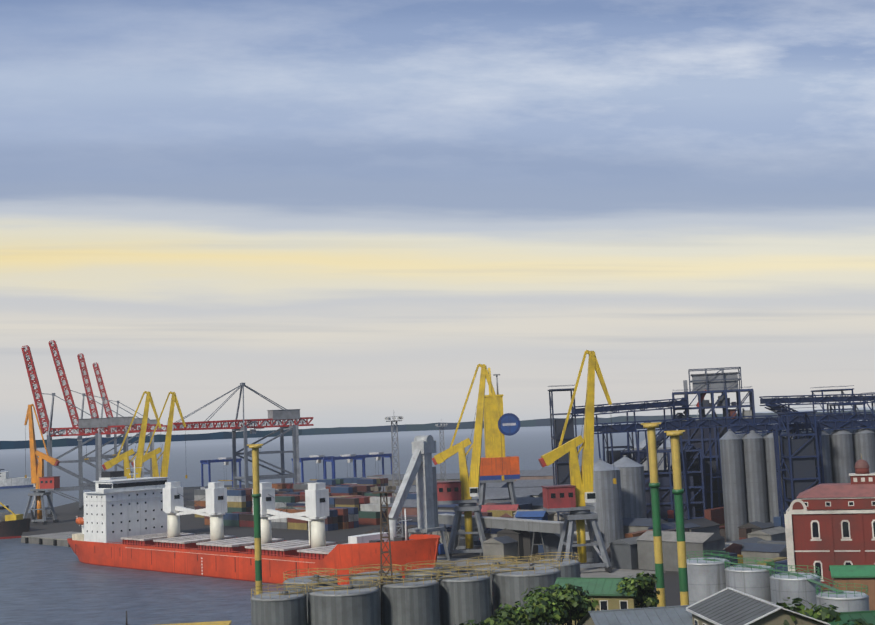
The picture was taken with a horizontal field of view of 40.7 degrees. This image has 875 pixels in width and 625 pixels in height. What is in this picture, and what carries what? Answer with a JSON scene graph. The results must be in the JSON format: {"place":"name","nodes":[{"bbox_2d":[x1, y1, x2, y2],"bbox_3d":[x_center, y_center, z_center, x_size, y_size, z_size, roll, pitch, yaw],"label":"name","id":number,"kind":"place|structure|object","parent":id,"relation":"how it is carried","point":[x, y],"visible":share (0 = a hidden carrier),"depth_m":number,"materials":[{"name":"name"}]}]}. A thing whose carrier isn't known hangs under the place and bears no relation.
{"place":"outdoors","nodes":[
{"label":"outdoors","id":0,"kind":"place"},
{"bbox_2d":[21,482,832,606],"bbox_3d":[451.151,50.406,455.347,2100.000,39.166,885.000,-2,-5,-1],"label":"ground","id":1,"kind":"structure","parent":0,"point":[62,530],"depth_m":463.35,"materials":[{"name":"grey concrete"}]},
{"bbox_2d":[23,404,59,524],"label":"portal crane","id":2,"kind":"object","parent":1,"relation":"on","point":[40,482],"visible":0.88,"depth_m":562.82,"materials":[{"name":"paint"}]},
{"bbox_2d":[21,345,124,516],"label":"container crane","id":3,"kind":"object","parent":1,"relation":"on","point":[92,424],"visible":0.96,"depth_m":620.85,"materials":[{"name":"paint"}]},
{"bbox_2d":[49,340,149,509],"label":"container crane","id":4,"kind":"object","parent":1,"relation":"on","point":[122,420],"visible":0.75,"depth_m":665.72,"materials":[{"name":"paint"}]},
{"bbox_2d":[77,353,162,477],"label":"container crane","id":5,"kind":"object","parent":1,"relation":"on","point":[137,420],"visible":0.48,"depth_m":736.06,"materials":[{"name":"paint"}]},
{"bbox_2d":[92,362,166,476],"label":"container crane","id":6,"kind":"object","parent":1,"relation":"on","point":[102,387],"visible":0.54,"depth_m":825.32,"materials":[{"name":"paint"}]},
{"bbox_2d":[102,391,161,478],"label":"portal crane","id":7,"kind":"object","parent":1,"relation":"on","point":[109,464],"visible":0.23,"depth_m":451.93,"materials":[{"name":"paint"}]},
{"bbox_2d":[131,391,186,477],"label":"portal crane","id":8,"kind":"object","parent":1,"relation":"on","point":[155,452],"visible":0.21,"depth_m":470.18,"materials":[{"name":"paint"}]},
{"bbox_2d":[200,457,241,488],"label":"yard gantry","id":9,"kind":"object","parent":1,"relation":"on","point":[226,460],"visible":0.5,"depth_m":755.22,"materials":[{"name":"metal"}]},
{"bbox_2d":[172,383,313,490],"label":"container crane","id":10,"kind":"object","parent":1,"relation":"on","point":[288,415],"visible":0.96,"depth_m":638.25,"materials":[{"name":"paint"}]},
{"bbox_2d":[247,444,262,593],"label":"striped mast","id":11,"kind":"object","parent":1,"relation":"on","point":[256,495],"visible":0.88,"depth_m":214.10,"materials":[{"name":"metal"}]},
{"bbox_2d":[186,475,416,530],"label":"container stacks","id":12,"kind":"object","parent":1,"relation":"on","point":[354,502],"visible":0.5,"depth_m":502.28,"materials":[{"name":"paint"}]},
{"bbox_2d":[291,455,333,482],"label":"yard gantry","id":13,"kind":"object","parent":1,"relation":"on","point":[318,458],"visible":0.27,"depth_m":709.20,"materials":[{"name":"metal"}]},
{"bbox_2d":[323,454,365,478],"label":"yard gantry","id":14,"kind":"object","parent":1,"relation":"on","point":[351,457],"visible":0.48,"depth_m":698.26,"materials":[{"name":"metal"}]},
{"bbox_2d":[353,452,391,476],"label":"yard gantry","id":15,"kind":"object","parent":1,"relation":"on","point":[378,455],"visible":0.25,"depth_m":722.08,"materials":[{"name":"metal"}]},
{"bbox_2d":[371,483,395,624],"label":"radio mast","id":16,"kind":"object","parent":1,"relation":"on","point":[376,490],"visible":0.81,"depth_m":189.71,"materials":[{"name":"metal"}]},
{"bbox_2d":[336,523,447,547],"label":"scrap heap","id":17,"kind":"object","parent":1,"relation":"on","point":[344,541],"visible":0.25,"depth_m":394.19,"materials":[{"name":"brown metal"}]},
{"bbox_2d":[385,416,402,535],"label":"light mast","id":18,"kind":"object","parent":1,"relation":"on","point":[397,447],"visible":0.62,"depth_m":344.80,"materials":[{"name":"grey metal"}]},
{"bbox_2d":[250,552,580,624],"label":"storage tanks","id":19,"kind":"object","parent":1,"relation":"on","point":[450,595],"visible":1,"depth_m":189.44,"materials":[{"name":"metal"}]},
{"bbox_2d":[389,435,449,559],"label":"ship loader","id":20,"kind":"object","parent":1,"relation":"on","point":[421,469],"visible":0.81,"depth_m":336.30,"materials":[{"name":"paint"}]},
{"bbox_2d":[435,423,446,480],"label":"light mast","id":21,"kind":"object","parent":1,"relation":"on","point":[437,425],"visible":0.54,"depth_m":519.84,"materials":[{"name":"grey metal"}]},
{"bbox_2d":[432,364,504,557],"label":"portal crane","id":22,"kind":"object","parent":1,"relation":"on","point":[463,491],"visible":0.81,"depth_m":351.04,"materials":[{"name":"paint"}]},
{"bbox_2d":[455,620,486,624],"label":"tree","id":23,"kind":"object","parent":1,"relation":"on","point":[470,621],"visible":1,"depth_m":128.98,"materials":[{"name":"green plant"}]},
{"bbox_2d":[474,609,520,624],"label":"tree","id":24,"kind":"object","parent":1,"relation":"on","point":[505,617],"visible":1,"depth_m":136.19,"materials":[{"name":"green plant"}]},
{"bbox_2d":[478,368,519,504],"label":"harbor crane","id":25,"kind":"object","parent":1,"relation":"on","point":[492,460],"visible":0.81,"depth_m":437.43,"materials":[{"name":"paint"}]},
{"bbox_2d":[481,504,520,511],"bbox_3d":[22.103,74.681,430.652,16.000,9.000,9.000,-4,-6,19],"label":"shipping container","id":26,"kind":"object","parent":1,"relation":"on","point":[515,507],"visible":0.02,"depth_m":429.46,"materials":[{"name":"red metal"}]},
{"bbox_2d":[472,495,532,504],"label":"grey store","id":27,"kind":"structure","parent":1,"relation":"on","point":[493,497],"depth_m":467.51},
{"bbox_2d":[437,513,573,560],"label":"conveyor gallery","id":28,"kind":"object","parent":1,"relation":"on","point":[540,526],"visible":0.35,"depth_m":337.87,"materials":[{"name":"grey metal"}]},
{"bbox_2d":[515,511,548,520],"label":"blue shed","id":29,"kind":"structure","parent":1,"relation":"on","point":[537,515],"depth_m":391.90,"materials":[{"name":"blue metal"}]},
{"bbox_2d":[495,587,569,624],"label":"tree","id":30,"kind":"object","parent":1,"relation":"on","point":[540,607],"visible":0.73,"depth_m":147.37,"materials":[{"name":"green plant"}]},
{"bbox_2d":[548,385,577,520],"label":"steel tower","id":31,"kind":"structure","parent":1,"relation":"on","point":[561,475],"depth_m":400.33,"materials":[{"name":"metal"}]},
{"bbox_2d":[544,583,598,624],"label":"tree","id":32,"kind":"object","parent":1,"relation":"on","point":[575,601],"visible":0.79,"depth_m":152.62,"materials":[{"name":"green plant"}]},
{"bbox_2d":[538,350,616,572],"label":"portal crane","id":33,"kind":"object","parent":1,"relation":"on","point":[571,499],"visible":0.81,"depth_m":305.61,"materials":[{"name":"paint"}]},
{"bbox_2d":[375,461,787,573],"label":"buildings","id":34,"kind":"structure","parent":1,"relation":"on","point":[634,547],"depth_m":336.32,"materials":[{"name":"paint"}]},
{"bbox_2d":[554,577,640,624],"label":"house","id":35,"kind":"structure","parent":1,"relation":"on","point":[604,593],"depth_m":162.76,"materials":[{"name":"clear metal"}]},
{"bbox_2d":[601,430,634,463],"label":"steel framework","id":36,"kind":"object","parent":1,"relation":"on","point":[616,453],"depth_m":417.09,"materials":[{"name":"paint"}]},
{"bbox_2d":[576,605,692,624],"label":"building roof","id":37,"kind":"structure","parent":1,"relation":"on","point":[672,615],"depth_m":124.60,"materials":[{"name":"grey metal"}]},
{"bbox_2d":[616,571,659,607],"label":"tree","id":38,"kind":"object","parent":1,"relation":"on","point":[645,588],"visible":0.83,"depth_m":162.01,"materials":[{"name":"green plant"}]},
{"bbox_2d":[641,422,665,606],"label":"striped mast","id":39,"kind":"object","parent":1,"relation":"on","point":[654,484],"visible":0.92,"depth_m":172.72,"materials":[{"name":"metal"}]},
{"bbox_2d":[664,430,688,604],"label":"striped mast","id":40,"kind":"object","parent":1,"relation":"on","point":[677,491],"visible":0.88,"depth_m":168.80,"materials":[{"name":"metal"}]},
{"bbox_2d":[572,393,874,526],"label":"grain conveyor galleries","id":41,"kind":"object","parent":1,"relation":"on","point":[796,423],"visible":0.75,"depth_m":390.90,"materials":[{"name":"metal"}]},
{"bbox_2d":[584,426,874,549],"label":"grain silos","id":42,"kind":"object","parent":1,"relation":"on","point":[748,472],"visible":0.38,"depth_m":351.64,"materials":[{"name":"grey metal"}]},
{"bbox_2d":[686,587,830,624],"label":"house roof","id":43,"kind":"structure","parent":1,"relation":"on","point":[728,606],"depth_m":115.15,"materials":[{"name":"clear metal"}]},
{"bbox_2d":[686,551,869,611],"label":"storage tanks","id":44,"kind":"object","parent":1,"relation":"on","point":[707,577],"visible":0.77,"depth_m":202.24,"materials":[{"name":"metal"}]},
{"bbox_2d":[776,407,820,513],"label":"transfer tower","id":45,"kind":"structure","parent":1,"relation":"on","point":[799,455],"depth_m":342.97,"materials":[{"name":"metal"}]},
{"bbox_2d":[776,597,840,624],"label":"tree","id":46,"kind":"object","parent":1,"relation":"on","point":[824,613],"visible":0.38,"depth_m":113.55,"materials":[{"name":"green plant"}]},
{"bbox_2d":[784,456,874,589],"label":"brick building","id":47,"kind":"structure","parent":1,"relation":"on","point":[827,525],"depth_m":256.70,"materials":[{"name":"red brick"}]},
{"bbox_2d":[810,385,854,427],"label":"transfer tower","id":48,"kind":"structure","parent":1,"relation":"on","point":[842,392],"depth_m":467.60,"materials":[{"name":"metal"}]},
{"bbox_2d":[811,610,874,624],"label":"green shed roof","id":49,"kind":"structure","parent":1,"relation":"on","point":[868,617],"depth_m":113.27,"materials":[{"name":"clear metal"}]},
{"bbox_2d":[829,399,865,427],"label":"steel framework","id":50,"kind":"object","parent":1,"relation":"on","point":[839,405],"depth_m":418.49,"materials":[{"name":"paint"}]},
{"bbox_2d":[829,565,874,610],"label":"building","id":51,"kind":"structure","parent":1,"relation":"on","point":[857,575],"depth_m":212.07,"materials":[{"name":"orange paint"}]},
{"bbox_2d":[837,618,873,624],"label":"tree","id":52,"kind":"object","parent":1,"relation":"on","point":[859,621],"visible":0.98,"depth_m":110.80,"materials":[{"name":"green plant"}]},
{"bbox_2d":[861,392,874,426],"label":"transfer tower","id":53,"kind":"structure","parent":1,"relation":"on","point":[864,401],"depth_m":385.73,"materials":[{"name":"metal"}]},
{"bbox_2d":[0,407,874,624],"bbox_3d":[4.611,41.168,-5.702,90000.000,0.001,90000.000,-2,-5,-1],"label":"sea","id":54,"kind":"structure","parent":0,"point":[41,584],"depth_m":474.61,"materials":[{"name":"liquid"}]},
{"bbox_2d":[0,502,31,538],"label":"ship","id":55,"kind":"object","parent":54,"relation":"on","point":[13,525],"visible":0.88,"depth_m":513.90,"materials":[{"name":"paint"}]},
{"bbox_2d":[0,469,33,488],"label":"ship","id":56,"kind":"object","parent":54,"relation":"on","point":[6,482],"visible":0.79,"depth_m":1069.20,"materials":[{"name":"paint"}]},
{"bbox_2d":[126,611,231,624],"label":"work barge","id":57,"kind":"object","parent":54,"relation":"on","point":[215,623],"visible":1,"depth_m":230.04,"materials":[{"name":"paint"}]},
{"bbox_2d":[67,459,439,584],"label":"bulk carrier","id":58,"kind":"object","parent":54,"relation":"in","point":[130,523],"visible":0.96,"depth_m":357.19,"materials":[{"name":"paint"}]},
{"bbox_2d":[0,410,874,449],"bbox_3d":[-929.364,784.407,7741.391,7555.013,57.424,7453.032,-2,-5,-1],"label":"shore land","id":59,"kind":"structure","parent":0,"point":[63,442],"depth_m":8037.46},
{"bbox_2d":[0,0,874,440],"label":"sky","id":60,"kind":"structure","parent":0,"point":[339,212],"materials":[{"name":"blue"}]},
{"bbox_2d":[620,448,704,520],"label":"support frame","id":61,"kind":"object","parent":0,"point":[665,479],"depth_m":390.36,"materials":[{"name":"metal"}]},
{"bbox_2d":[672,367,755,512],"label":"grain elevator tower","id":62,"kind":"structure","parent":0,"point":[723,383],"depth_m":410.36,"materials":[{"name":"metal"}]}
]}

